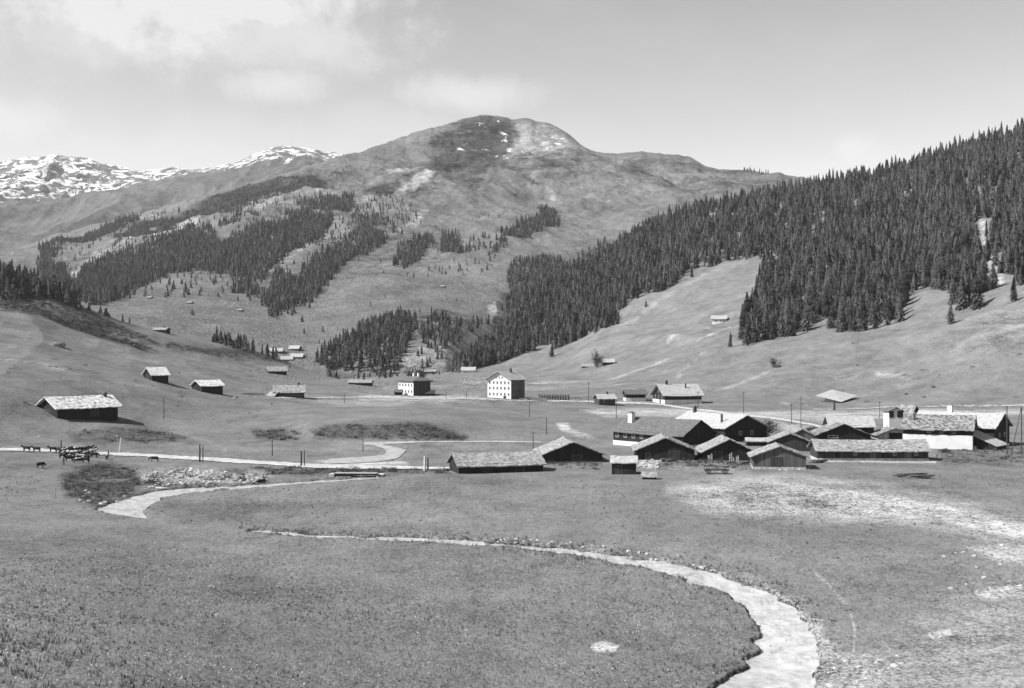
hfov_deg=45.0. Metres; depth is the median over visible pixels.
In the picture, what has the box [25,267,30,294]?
spruce tree
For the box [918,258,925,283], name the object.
spruce tree
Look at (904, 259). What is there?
spruce tree
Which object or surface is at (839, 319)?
spruce tree
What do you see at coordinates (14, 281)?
spruce tree
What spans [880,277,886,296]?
spruce tree
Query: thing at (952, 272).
spruce tree
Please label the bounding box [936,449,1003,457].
rail fence
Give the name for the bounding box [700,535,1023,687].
stream side grass
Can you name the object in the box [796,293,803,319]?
spruce tree
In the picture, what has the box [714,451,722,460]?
door
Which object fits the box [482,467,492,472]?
door
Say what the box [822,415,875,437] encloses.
house
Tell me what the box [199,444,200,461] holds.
pole
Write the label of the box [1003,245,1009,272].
spruce tree
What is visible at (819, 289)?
spruce tree
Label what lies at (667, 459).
timber stack
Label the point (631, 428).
house
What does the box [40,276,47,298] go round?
spruce tree
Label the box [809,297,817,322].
spruce tree
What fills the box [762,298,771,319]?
spruce tree
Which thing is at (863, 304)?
spruce tree
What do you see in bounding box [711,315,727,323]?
chalet
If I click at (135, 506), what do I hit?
stream
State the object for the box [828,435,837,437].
window
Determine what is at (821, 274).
spruce tree
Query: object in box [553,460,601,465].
rail fence
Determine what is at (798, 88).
sky
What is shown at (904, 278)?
spruce tree
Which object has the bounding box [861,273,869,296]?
spruce tree
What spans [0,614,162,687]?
tall grass
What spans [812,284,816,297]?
spruce tree
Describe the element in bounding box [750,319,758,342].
spruce tree
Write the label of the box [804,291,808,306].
spruce tree
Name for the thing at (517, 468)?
door
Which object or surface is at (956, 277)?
spruce tree
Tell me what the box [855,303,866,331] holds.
spruce tree
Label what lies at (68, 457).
cow
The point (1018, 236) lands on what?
spruce tree
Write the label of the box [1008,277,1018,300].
spruce tree
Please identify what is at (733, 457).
plank stack
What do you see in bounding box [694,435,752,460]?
barn
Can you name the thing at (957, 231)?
spruce tree
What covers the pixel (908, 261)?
spruce tree
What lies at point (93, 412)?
door
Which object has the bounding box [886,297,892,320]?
spruce tree
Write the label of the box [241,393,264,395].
stone wall
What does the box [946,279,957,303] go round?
spruce tree
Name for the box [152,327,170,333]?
hut
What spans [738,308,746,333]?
spruce tree
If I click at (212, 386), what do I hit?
hut
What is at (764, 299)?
spruce tree
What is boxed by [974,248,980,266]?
spruce tree
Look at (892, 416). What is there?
house
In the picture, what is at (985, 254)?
spruce tree
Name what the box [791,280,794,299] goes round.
spruce tree
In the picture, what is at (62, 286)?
spruce tree
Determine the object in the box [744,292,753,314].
spruce tree
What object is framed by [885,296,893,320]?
spruce tree
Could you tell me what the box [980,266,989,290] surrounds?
spruce tree
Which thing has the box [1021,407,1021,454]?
pole
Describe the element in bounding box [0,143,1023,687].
ground
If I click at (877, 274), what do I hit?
spruce tree
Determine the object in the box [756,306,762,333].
spruce tree
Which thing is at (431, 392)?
shed
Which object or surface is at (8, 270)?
spruce tree
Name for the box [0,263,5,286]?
spruce tree
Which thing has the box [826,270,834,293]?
spruce tree
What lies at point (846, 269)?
spruce tree
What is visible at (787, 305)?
spruce tree
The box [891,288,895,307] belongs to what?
spruce tree
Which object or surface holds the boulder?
on the ground at (672, 335)
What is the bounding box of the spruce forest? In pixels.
[0,117,1023,379]
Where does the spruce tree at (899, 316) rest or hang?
on the ground at (672, 335)
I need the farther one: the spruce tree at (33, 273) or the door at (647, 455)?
the spruce tree at (33, 273)
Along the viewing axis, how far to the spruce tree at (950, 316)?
676.17 m
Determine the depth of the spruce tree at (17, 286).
801.36 m
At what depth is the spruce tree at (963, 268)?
803.47 m
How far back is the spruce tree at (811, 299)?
873.65 m
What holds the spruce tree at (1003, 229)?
on the ground at (672, 335)
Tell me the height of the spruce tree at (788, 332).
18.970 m
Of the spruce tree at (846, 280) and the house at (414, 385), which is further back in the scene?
the spruce tree at (846, 280)
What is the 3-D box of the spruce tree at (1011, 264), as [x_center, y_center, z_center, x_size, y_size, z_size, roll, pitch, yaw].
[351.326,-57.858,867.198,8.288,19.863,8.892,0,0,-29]
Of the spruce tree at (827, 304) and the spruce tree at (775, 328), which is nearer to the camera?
the spruce tree at (775, 328)
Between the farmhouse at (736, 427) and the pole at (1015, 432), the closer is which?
the pole at (1015, 432)
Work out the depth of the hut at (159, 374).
477.58 m
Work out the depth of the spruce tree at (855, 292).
841.26 m
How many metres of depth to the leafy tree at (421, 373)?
898.77 m
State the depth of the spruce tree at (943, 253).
970.82 m
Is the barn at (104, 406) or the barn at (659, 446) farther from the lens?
the barn at (104, 406)
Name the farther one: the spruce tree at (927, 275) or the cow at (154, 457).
the spruce tree at (927, 275)
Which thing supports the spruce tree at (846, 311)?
on the ground at (672, 335)
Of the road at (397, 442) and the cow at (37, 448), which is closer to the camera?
the cow at (37, 448)
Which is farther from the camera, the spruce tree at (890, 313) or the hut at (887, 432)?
the spruce tree at (890, 313)
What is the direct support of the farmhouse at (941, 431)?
on the ground at (672, 335)
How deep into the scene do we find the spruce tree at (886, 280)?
907.36 m
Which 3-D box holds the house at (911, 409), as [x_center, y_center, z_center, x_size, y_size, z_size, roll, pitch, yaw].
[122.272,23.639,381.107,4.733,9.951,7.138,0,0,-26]
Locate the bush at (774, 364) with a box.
[769,357,783,366]
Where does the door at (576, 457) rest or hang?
in the barn at (561, 449)
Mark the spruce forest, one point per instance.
(564, 305)
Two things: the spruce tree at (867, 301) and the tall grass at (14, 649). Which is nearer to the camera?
the tall grass at (14, 649)
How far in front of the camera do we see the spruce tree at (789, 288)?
980.60 m
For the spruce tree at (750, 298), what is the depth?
968.19 m
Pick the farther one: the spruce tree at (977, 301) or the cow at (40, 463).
the spruce tree at (977, 301)
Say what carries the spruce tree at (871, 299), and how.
on the ground at (672, 335)
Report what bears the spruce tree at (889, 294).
on the ground at (672, 335)
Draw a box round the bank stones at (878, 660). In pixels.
[78,458,1022,686]
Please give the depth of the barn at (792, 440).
311.80 m
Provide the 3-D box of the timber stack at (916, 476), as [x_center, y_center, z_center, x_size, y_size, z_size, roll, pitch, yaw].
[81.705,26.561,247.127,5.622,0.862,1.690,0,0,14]
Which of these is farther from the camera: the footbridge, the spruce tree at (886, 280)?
the spruce tree at (886, 280)
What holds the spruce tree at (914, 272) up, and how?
on the ground at (672, 335)
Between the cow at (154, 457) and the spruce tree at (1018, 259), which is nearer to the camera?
the cow at (154, 457)
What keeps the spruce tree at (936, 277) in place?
on the ground at (672, 335)
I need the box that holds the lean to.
[973,430,1008,449]
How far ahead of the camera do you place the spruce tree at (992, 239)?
972.79 m
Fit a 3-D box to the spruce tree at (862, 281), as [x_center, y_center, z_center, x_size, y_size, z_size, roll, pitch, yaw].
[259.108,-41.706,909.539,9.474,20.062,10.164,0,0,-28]
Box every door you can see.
[90,408,98,416]
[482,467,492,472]
[515,466,523,471]
[571,454,582,461]
[615,465,622,473]
[645,452,650,459]
[669,451,678,459]
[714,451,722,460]
[770,457,782,466]
[834,452,841,457]
[870,452,875,457]
[880,452,885,457]
[889,433,901,438]
[904,452,910,458]
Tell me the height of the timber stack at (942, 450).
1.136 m
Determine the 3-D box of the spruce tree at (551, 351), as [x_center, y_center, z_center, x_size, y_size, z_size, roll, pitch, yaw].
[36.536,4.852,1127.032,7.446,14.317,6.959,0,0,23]
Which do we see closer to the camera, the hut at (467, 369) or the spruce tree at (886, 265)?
the spruce tree at (886, 265)
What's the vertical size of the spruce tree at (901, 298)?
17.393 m
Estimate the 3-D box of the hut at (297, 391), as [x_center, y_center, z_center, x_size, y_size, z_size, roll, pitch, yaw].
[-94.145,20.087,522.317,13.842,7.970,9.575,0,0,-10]
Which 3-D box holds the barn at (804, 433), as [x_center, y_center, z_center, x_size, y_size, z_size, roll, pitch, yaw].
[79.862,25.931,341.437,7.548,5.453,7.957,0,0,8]
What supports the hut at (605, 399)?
on the ground at (672, 335)
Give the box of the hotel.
[484,368,527,398]
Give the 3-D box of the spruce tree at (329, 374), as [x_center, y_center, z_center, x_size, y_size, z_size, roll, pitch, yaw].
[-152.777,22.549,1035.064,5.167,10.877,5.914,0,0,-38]
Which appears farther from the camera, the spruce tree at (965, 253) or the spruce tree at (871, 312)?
the spruce tree at (965, 253)
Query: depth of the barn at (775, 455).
266.04 m
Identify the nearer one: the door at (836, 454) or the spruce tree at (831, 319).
the door at (836, 454)
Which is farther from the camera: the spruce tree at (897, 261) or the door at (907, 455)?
the spruce tree at (897, 261)
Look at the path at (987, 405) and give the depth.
494.38 m
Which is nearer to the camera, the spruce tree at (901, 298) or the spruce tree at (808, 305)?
the spruce tree at (901, 298)
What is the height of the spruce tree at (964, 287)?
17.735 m
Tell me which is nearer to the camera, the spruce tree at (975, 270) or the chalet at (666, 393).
the chalet at (666, 393)
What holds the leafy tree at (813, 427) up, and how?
on the ground at (672, 335)
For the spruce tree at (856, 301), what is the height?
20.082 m
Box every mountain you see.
[0,115,820,378]
[0,146,343,250]
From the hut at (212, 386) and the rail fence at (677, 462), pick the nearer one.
the rail fence at (677, 462)
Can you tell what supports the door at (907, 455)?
in the stable
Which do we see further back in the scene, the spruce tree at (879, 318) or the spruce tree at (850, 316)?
the spruce tree at (850, 316)
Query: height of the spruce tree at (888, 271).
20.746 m
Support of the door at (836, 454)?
in the stable
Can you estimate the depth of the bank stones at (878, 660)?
168.41 m
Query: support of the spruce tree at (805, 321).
on the ground at (672, 335)
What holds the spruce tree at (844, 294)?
on the ground at (672, 335)
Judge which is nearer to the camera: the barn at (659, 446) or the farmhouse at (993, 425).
the barn at (659, 446)
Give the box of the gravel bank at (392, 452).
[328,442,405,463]
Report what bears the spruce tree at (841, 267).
on the ground at (672, 335)
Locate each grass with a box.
[0,529,752,687]
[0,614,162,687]
[239,522,843,687]
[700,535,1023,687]
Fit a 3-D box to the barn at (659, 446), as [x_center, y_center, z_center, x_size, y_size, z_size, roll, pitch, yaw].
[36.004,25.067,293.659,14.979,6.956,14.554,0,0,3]
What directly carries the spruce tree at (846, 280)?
on the ground at (672, 335)
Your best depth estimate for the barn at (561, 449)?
281.30 m
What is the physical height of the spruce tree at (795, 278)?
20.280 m
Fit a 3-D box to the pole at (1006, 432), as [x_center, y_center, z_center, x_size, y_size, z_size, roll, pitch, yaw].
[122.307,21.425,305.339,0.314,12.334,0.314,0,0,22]
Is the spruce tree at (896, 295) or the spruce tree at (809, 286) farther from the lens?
the spruce tree at (809, 286)
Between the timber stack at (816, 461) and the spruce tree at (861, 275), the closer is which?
the timber stack at (816, 461)
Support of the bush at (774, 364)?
on the ground at (672, 335)
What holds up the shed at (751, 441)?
on the ground at (672, 335)
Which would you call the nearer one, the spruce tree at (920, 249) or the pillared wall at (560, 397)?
the pillared wall at (560, 397)
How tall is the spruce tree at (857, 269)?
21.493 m
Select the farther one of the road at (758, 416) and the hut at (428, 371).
the hut at (428, 371)
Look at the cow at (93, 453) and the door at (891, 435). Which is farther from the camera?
the door at (891, 435)
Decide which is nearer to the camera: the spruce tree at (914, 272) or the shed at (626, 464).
the shed at (626, 464)
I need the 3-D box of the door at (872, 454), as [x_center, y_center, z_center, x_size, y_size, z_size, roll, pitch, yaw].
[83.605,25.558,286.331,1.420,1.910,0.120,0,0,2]
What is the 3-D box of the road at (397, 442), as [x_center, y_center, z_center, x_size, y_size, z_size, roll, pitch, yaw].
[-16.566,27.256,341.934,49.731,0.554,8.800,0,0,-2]
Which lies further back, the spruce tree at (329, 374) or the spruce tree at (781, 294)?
the spruce tree at (329, 374)
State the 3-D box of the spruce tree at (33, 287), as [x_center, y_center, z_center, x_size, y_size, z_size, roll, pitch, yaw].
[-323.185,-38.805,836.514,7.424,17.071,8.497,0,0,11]
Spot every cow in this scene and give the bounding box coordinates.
[20,445,30,450]
[30,446,40,451]
[36,462,45,466]
[46,446,56,451]
[62,455,72,460]
[73,456,83,462]
[81,457,89,462]
[90,452,99,456]
[148,456,158,461]
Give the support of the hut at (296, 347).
on the ground at (672, 335)
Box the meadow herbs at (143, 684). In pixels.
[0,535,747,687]
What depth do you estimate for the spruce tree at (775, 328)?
836.77 m
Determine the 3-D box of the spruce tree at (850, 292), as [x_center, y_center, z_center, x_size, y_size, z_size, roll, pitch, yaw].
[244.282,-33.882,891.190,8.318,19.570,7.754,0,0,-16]
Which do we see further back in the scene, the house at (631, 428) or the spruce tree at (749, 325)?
the spruce tree at (749, 325)
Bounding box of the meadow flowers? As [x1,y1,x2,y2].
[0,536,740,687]
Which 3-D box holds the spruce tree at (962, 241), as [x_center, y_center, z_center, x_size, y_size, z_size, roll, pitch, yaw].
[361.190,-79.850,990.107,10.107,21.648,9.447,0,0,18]
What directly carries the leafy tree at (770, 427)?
on the ground at (672, 335)
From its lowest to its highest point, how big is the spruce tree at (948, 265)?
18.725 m
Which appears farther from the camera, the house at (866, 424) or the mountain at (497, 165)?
the mountain at (497, 165)
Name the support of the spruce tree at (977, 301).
on the ground at (672, 335)
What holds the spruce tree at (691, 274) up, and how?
on the ground at (672, 335)
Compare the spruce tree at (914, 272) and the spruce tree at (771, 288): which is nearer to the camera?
the spruce tree at (914, 272)
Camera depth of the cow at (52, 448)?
293.48 m
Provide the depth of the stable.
286.65 m
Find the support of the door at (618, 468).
in the shed at (626, 464)
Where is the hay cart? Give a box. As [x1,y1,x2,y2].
[704,466,729,473]
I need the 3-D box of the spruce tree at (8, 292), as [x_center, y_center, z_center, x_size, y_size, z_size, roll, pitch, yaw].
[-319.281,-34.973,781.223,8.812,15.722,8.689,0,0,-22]
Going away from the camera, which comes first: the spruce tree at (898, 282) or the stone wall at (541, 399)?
the stone wall at (541, 399)
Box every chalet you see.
[649,380,704,404]
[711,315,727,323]
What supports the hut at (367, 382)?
on the ground at (672, 335)
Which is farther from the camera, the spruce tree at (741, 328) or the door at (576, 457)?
the spruce tree at (741, 328)
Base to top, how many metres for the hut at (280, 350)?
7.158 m
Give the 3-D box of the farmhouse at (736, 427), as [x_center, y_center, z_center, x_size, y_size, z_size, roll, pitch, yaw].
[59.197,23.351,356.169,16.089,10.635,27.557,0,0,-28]
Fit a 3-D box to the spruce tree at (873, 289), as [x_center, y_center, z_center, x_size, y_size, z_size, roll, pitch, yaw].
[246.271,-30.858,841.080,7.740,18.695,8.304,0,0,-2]
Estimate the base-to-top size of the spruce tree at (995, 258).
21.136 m
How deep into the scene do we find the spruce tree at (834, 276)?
983.26 m
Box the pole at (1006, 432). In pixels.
[1006,407,1007,453]
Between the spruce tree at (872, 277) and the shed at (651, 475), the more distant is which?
the spruce tree at (872, 277)
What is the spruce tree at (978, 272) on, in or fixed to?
on the ground at (672, 335)
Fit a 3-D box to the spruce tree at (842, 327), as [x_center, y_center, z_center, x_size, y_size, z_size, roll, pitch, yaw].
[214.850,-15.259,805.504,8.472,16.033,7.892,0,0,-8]
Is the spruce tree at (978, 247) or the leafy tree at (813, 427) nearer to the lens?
the leafy tree at (813, 427)
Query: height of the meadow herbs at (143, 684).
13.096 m
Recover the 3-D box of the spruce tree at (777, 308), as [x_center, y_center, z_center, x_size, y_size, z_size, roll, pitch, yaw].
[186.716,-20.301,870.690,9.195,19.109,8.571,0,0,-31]
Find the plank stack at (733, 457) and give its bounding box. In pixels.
[729,452,738,461]
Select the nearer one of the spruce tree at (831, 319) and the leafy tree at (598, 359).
the spruce tree at (831, 319)
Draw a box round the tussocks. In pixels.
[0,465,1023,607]
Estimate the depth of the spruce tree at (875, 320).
779.85 m
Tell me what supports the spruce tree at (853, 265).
on the ground at (672, 335)
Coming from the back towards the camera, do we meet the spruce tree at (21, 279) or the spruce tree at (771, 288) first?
the spruce tree at (771, 288)
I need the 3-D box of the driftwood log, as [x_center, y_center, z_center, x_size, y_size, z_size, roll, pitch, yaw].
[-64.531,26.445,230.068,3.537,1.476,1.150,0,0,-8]
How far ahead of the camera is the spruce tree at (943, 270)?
849.40 m
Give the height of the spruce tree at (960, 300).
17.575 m
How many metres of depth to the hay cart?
256.03 m
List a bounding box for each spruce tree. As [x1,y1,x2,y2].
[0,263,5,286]
[4,276,13,299]
[6,264,12,289]
[10,270,16,295]
[13,269,23,288]
[14,275,24,299]
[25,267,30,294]
[29,268,32,285]
[29,274,36,295]
[30,268,36,291]
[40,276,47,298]
[53,275,58,300]
[61,279,64,293]
[63,281,72,305]
[327,365,332,376]
[548,342,553,356]
[690,266,693,276]
[727,332,732,346]
[736,311,745,339]
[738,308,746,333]
[741,315,752,344]
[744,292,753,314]
[749,294,753,311]
[750,287,754,308]
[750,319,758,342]
[754,298,763,318]
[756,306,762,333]
[761,271,768,285]
[761,292,765,308]
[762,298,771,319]
[762,311,771,339]
[765,282,770,298]
[769,280,775,296]
[769,310,778,336]
[775,302,779,318]
[776,307,785,336]
[779,287,782,305]
[783,299,792,325]
[784,310,793,336]
[786,282,791,296]
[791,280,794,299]
[791,308,798,330]
[793,274,798,293]
[795,262,802,284]
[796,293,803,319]
[796,304,801,329]
[797,304,811,330]
[804,271,812,294]
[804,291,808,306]
[807,291,810,317]
[808,292,812,316]
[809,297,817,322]
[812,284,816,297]
[816,276,821,299]
[817,265,823,284]
[822,289,830,317]
[824,302,836,327]
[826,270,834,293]
[832,268,836,284]
[833,282,837,300]
[833,301,847,331]
[837,258,842,277]
[838,309,846,331]
[840,287,846,301]
[844,262,848,277]
[844,274,847,290]
[845,304,848,325]
[846,274,853,294]
[846,298,854,328]
[848,284,851,297]
[850,256,855,275]
[853,287,858,302]
[853,295,858,312]
[854,262,859,285]
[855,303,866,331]
[857,267,863,286]
[860,274,864,296]
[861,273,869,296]
[861,294,867,321]
[862,237,867,256]
[865,265,869,280]
[865,289,870,318]
[867,292,874,319]
[867,301,873,324]
[869,268,874,288]
[870,285,875,302]
[871,305,880,328]
[872,296,882,324]
[873,276,877,295]
[874,281,885,310]
[875,267,879,281]
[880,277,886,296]
[883,267,888,289]
[885,258,888,271]
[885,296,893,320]
[886,260,892,277]
[886,280,891,303]
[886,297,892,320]
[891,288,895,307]
[892,288,903,310]
[893,295,905,321]
[894,230,900,248]
[894,291,903,316]
[895,255,899,267]
[895,276,906,306]
[896,275,905,302]
[901,251,905,268]
[903,271,908,295]
[904,264,908,279]
[906,253,911,267]
[906,264,915,289]
[912,263,918,289]
[915,242,921,265]
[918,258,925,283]
[924,263,931,286]
[929,254,933,274]
[929,260,937,289]
[934,266,941,289]
[938,242,946,262]
[941,264,945,279]
[945,250,951,265]
[945,259,950,273]
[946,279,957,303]
[946,303,954,323]
[947,233,952,251]
[949,264,960,295]
[950,265,955,278]
[952,282,966,309]
[955,224,958,239]
[956,240,963,254]
[957,277,967,305]
[959,259,968,285]
[960,231,966,250]
[963,246,967,261]
[967,274,986,309]
[971,266,982,292]
[972,261,976,281]
[973,235,981,257]
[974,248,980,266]
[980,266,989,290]
[981,246,989,273]
[989,228,995,253]
[989,239,1000,264]
[989,263,997,287]
[1000,234,1007,255]
[1001,222,1006,236]
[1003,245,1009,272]
[1006,248,1014,273]
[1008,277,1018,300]
[1012,236,1019,257]
[1013,252,1022,274]
[1015,218,1022,236]
[1017,228,1022,247]
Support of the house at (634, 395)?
on the ground at (672, 335)
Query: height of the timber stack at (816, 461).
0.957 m
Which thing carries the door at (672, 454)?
in the barn at (659, 446)
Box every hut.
[141,367,170,383]
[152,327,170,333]
[189,379,225,394]
[266,366,287,374]
[269,348,283,353]
[273,382,305,398]
[280,356,292,360]
[288,345,301,350]
[290,353,304,358]
[348,379,373,385]
[424,369,437,373]
[461,367,475,372]
[581,364,593,367]
[592,391,616,405]
[602,359,614,365]
[816,389,857,401]
[872,426,902,438]
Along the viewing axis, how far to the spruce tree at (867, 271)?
940.62 m
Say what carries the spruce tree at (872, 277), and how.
on the ground at (672, 335)
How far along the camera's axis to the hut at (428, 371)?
1235.20 m
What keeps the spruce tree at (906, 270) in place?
on the ground at (672, 335)
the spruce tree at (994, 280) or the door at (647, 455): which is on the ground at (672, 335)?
the spruce tree at (994, 280)
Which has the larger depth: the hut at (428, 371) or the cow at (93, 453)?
the hut at (428, 371)
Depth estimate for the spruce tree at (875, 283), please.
877.93 m
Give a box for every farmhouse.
[675,405,769,440]
[900,412,977,449]
[916,404,1013,443]
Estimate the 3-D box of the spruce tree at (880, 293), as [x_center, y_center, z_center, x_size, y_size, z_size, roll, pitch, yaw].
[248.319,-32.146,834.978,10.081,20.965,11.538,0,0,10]
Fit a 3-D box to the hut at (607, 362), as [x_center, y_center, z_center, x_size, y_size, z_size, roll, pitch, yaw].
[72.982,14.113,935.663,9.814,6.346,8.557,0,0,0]
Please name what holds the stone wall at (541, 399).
on the ground at (672, 335)
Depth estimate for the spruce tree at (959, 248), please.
973.17 m
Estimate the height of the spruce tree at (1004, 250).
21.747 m
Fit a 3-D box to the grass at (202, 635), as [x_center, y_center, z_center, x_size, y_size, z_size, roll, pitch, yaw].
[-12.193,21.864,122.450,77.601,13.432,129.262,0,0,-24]
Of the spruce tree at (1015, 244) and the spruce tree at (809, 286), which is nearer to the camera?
the spruce tree at (1015, 244)
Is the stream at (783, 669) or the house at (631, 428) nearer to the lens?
the stream at (783, 669)
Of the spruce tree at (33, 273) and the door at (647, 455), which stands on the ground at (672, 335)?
the spruce tree at (33, 273)
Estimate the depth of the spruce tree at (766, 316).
834.51 m
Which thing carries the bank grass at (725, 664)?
on the ground at (672, 335)
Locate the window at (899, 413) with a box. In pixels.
[897,411,902,416]
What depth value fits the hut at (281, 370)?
802.17 m
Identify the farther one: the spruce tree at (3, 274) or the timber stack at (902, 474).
the spruce tree at (3, 274)
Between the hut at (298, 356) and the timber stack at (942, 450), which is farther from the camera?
the hut at (298, 356)
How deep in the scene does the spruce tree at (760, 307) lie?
926.29 m
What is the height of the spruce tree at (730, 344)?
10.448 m
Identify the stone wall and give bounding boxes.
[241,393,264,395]
[519,397,546,401]
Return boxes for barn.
[35,392,122,420]
[446,450,546,473]
[532,436,605,462]
[631,433,697,459]
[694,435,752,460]
[747,442,809,469]
[764,431,809,450]
[789,427,815,439]
[809,422,873,439]
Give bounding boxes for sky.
[0,0,1023,179]
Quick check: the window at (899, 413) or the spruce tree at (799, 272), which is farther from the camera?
the spruce tree at (799, 272)
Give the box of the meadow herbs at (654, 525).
[1,470,1023,604]
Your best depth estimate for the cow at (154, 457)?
284.18 m
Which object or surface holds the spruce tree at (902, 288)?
on the ground at (672, 335)
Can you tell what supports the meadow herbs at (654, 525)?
on the ground at (672, 335)
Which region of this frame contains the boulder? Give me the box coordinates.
[51,342,65,347]
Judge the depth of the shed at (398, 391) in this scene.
584.04 m
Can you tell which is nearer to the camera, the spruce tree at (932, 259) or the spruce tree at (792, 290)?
the spruce tree at (932, 259)
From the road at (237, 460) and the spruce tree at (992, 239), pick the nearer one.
the road at (237, 460)
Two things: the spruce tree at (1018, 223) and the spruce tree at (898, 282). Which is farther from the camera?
the spruce tree at (1018, 223)
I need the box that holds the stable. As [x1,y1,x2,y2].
[807,439,931,460]
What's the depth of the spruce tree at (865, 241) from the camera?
1100.41 m
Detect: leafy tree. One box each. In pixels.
[404,366,416,375]
[410,363,427,378]
[591,350,604,366]
[762,421,778,436]
[805,425,817,430]
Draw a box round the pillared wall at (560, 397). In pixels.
[538,395,569,399]
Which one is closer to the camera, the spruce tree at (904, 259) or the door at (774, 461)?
the door at (774, 461)
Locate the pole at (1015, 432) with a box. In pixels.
[1011,409,1020,454]
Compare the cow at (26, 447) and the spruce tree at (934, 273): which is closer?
the cow at (26, 447)
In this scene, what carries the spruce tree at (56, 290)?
on the ground at (672, 335)
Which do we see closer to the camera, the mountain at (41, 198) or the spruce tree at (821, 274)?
the spruce tree at (821, 274)
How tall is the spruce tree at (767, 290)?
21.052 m
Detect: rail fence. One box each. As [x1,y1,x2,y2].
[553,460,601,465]
[659,459,700,467]
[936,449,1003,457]
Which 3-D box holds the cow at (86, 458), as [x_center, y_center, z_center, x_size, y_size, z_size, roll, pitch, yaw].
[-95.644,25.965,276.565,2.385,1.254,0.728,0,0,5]
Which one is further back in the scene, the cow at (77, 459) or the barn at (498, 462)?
the cow at (77, 459)
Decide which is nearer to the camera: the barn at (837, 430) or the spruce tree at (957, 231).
the barn at (837, 430)
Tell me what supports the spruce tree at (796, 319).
on the ground at (672, 335)
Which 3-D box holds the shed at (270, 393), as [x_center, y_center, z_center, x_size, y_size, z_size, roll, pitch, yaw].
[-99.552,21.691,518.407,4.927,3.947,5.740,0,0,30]
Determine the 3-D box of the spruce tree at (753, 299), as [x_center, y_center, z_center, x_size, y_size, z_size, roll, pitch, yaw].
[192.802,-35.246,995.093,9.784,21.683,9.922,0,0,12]
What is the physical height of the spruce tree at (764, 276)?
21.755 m
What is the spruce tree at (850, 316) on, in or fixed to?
on the ground at (672, 335)
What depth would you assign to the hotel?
537.71 m
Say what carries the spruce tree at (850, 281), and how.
on the ground at (672, 335)
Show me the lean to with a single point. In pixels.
(982, 440)
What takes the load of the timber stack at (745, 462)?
on the ground at (672, 335)
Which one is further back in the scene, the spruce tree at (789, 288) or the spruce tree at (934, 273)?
the spruce tree at (789, 288)
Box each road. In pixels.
[0,448,448,468]
[530,400,819,426]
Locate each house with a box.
[396,373,432,395]
[610,411,718,447]
[622,389,646,401]
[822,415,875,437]
[882,406,904,429]
[899,404,918,415]
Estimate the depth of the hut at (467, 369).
1102.99 m
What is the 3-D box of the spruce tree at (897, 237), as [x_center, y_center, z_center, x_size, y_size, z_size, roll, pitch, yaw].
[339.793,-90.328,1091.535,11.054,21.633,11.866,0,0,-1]
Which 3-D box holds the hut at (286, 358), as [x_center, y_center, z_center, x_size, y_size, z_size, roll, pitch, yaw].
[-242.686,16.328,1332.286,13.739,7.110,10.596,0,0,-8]
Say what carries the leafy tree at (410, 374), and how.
on the ground at (672, 335)
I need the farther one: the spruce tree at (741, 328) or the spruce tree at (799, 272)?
the spruce tree at (799, 272)
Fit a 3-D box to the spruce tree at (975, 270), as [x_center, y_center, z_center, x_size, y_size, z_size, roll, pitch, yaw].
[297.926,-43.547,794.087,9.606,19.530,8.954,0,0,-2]
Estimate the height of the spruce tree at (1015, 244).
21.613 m
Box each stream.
[98,477,377,517]
[251,530,819,687]
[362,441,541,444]
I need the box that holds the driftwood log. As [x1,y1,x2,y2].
[156,483,174,489]
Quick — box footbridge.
[329,472,384,477]
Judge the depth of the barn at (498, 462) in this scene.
260.52 m
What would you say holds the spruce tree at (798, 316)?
on the ground at (672, 335)
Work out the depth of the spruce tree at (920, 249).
992.26 m
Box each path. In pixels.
[266,397,533,400]
[813,404,1023,409]
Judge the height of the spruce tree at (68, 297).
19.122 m
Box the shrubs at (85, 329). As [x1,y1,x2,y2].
[0,292,1023,500]
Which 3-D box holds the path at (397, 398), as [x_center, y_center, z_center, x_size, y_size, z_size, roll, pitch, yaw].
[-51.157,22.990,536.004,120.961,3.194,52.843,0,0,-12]
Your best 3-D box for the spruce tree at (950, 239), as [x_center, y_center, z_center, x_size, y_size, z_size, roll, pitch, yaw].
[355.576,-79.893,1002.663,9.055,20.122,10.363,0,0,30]
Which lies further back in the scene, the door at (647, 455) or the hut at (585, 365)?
the hut at (585, 365)
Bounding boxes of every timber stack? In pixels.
[660,458,676,461]
[738,461,749,464]
[808,459,826,462]
[893,473,927,476]
[906,475,934,478]
[937,448,950,452]
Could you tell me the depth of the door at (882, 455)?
286.20 m
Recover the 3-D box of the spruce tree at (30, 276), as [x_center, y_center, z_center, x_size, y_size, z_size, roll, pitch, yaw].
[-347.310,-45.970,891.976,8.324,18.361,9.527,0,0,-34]
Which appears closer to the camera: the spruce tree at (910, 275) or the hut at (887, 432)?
the hut at (887, 432)
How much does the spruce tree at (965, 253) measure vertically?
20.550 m
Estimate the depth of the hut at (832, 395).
563.65 m
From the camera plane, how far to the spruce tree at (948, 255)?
941.22 m
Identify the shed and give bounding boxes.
[266,391,278,396]
[394,389,402,394]
[425,390,435,395]
[610,455,637,474]
[641,471,657,479]
[744,437,766,445]
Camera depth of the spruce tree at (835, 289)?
925.52 m
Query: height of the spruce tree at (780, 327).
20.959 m

